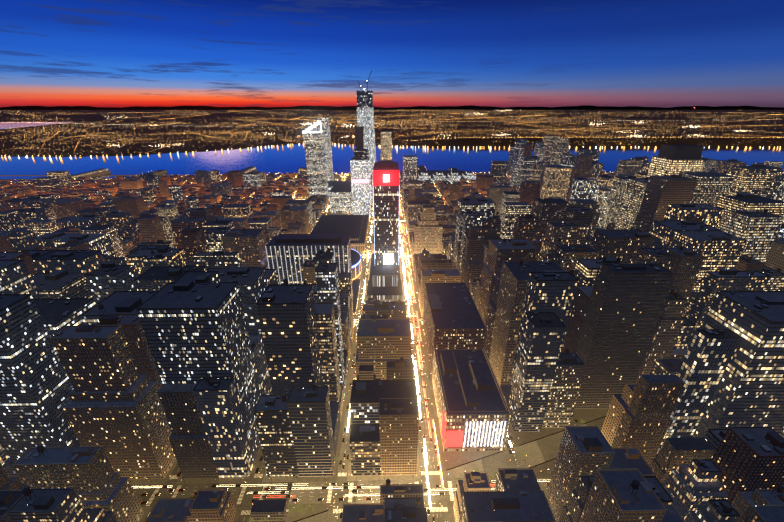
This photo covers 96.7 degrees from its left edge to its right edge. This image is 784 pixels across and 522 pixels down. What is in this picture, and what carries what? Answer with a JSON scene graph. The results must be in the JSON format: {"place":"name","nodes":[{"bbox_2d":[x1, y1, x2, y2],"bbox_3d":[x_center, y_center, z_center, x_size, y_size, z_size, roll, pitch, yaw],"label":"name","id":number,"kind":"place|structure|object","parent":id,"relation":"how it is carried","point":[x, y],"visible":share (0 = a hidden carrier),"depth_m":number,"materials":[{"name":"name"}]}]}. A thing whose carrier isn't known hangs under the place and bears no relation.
{"place":"outdoors","nodes":[
{"label":"outdoors","id":0,"kind":"place"},
{"bbox_2d":[0,174,604,521],"bbox_3d":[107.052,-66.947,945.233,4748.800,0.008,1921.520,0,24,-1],"label":"roads","id":1,"kind":"structure","parent":0,"point":[542,450],"depth_m":335.13,"materials":[{"name":"grey asphalt"}]},
{"bbox_2d":[6,259,577,521],"bbox_3d":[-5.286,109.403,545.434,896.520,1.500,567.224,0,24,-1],"label":"cars","id":2,"kind":"object","parent":1,"relation":"on","point":[290,488],"visible":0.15,"depth_m":323.83,"materials":[{"name":"paint"}]},
{"bbox_2d":[143,228,571,520],"bbox_3d":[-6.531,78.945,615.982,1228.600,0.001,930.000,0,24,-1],"label":"road markings","id":3,"kind":"object","parent":1,"relation":"on","point":[351,484],"visible":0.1,"depth_m":318.57,"materials":[{"name":"white paint"}]},
{"bbox_2d":[73,173,605,521],"bbox_3d":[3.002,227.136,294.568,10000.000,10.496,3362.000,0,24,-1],"label":"island","id":4,"kind":"structure","parent":0,"point":[468,462],"depth_m":346.50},
{"bbox_2d":[22,175,607,521],"bbox_3d":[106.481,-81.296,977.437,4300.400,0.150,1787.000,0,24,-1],"label":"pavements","id":5,"kind":"structure","parent":4,"relation":"on","point":[454,459],"depth_m":347.31,"materials":[{"name":"grey concrete"}]},
{"bbox_2d":[21,279,552,510],"bbox_3d":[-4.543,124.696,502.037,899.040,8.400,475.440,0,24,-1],"label":"street lamps","id":6,"kind":"object","parent":5,"relation":"on","point":[324,477],"visible":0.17,"depth_m":325.56,"materials":[{"name":"grey metal"}]},
{"bbox_2d":[248,324,585,521],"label":"trees","id":7,"kind":"object","parent":5,"relation":"on","point":[313,508],"visible":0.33,"depth_m":320.65,"materials":[{"name":"green plant"}]},
{"bbox_2d":[0,70,783,521],"bbox_3d":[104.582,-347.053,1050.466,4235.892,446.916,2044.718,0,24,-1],"label":"buildings","id":8,"kind":"structure","parent":4,"relation":"on","point":[154,326],"depth_m":350.92,"materials":[{"name":"grey concrete"}]},
{"bbox_2d":[0,89,782,509],"bbox_3d":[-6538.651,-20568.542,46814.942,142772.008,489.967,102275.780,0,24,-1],"label":"city lights","id":9,"kind":"object","parent":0,"point":[346,211],"visible":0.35,"depth_m":3090.26},
{"bbox_2d":[0,110,783,156],"bbox_3d":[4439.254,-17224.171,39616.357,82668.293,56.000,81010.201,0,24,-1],"label":"far shore land","id":10,"kind":"structure","parent":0,"point":[9,141],"depth_m":4623.32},
{"bbox_2d":[0,121,783,180],"bbox_3d":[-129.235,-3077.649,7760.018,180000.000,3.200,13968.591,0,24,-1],"label":"river","id":11,"kind":"structure","parent":0,"point":[280,161],"depth_m":2389.73,"materials":[{"name":"blue liquid"}]},
{"bbox_2d":[0,105,783,109],"bbox_3d":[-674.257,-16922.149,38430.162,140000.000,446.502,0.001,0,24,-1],"label":"hills","id":12,"kind":"structure","parent":0,"point":[473,107],"depth_m":38480.78,"materials":[{"name":"black"}]},
{"bbox_2d":[0,110,783,121],"bbox_3d":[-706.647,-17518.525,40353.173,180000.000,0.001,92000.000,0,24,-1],"label":"hills","id":13,"kind":"structure","parent":0,"point":[78,116],"depth_m":16015.71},
{"bbox_2d":[0,0,783,107],"label":"sky","id":14,"kind":"structure","parent":0,"point":[93,53],"materials":[{"name":"blue"}]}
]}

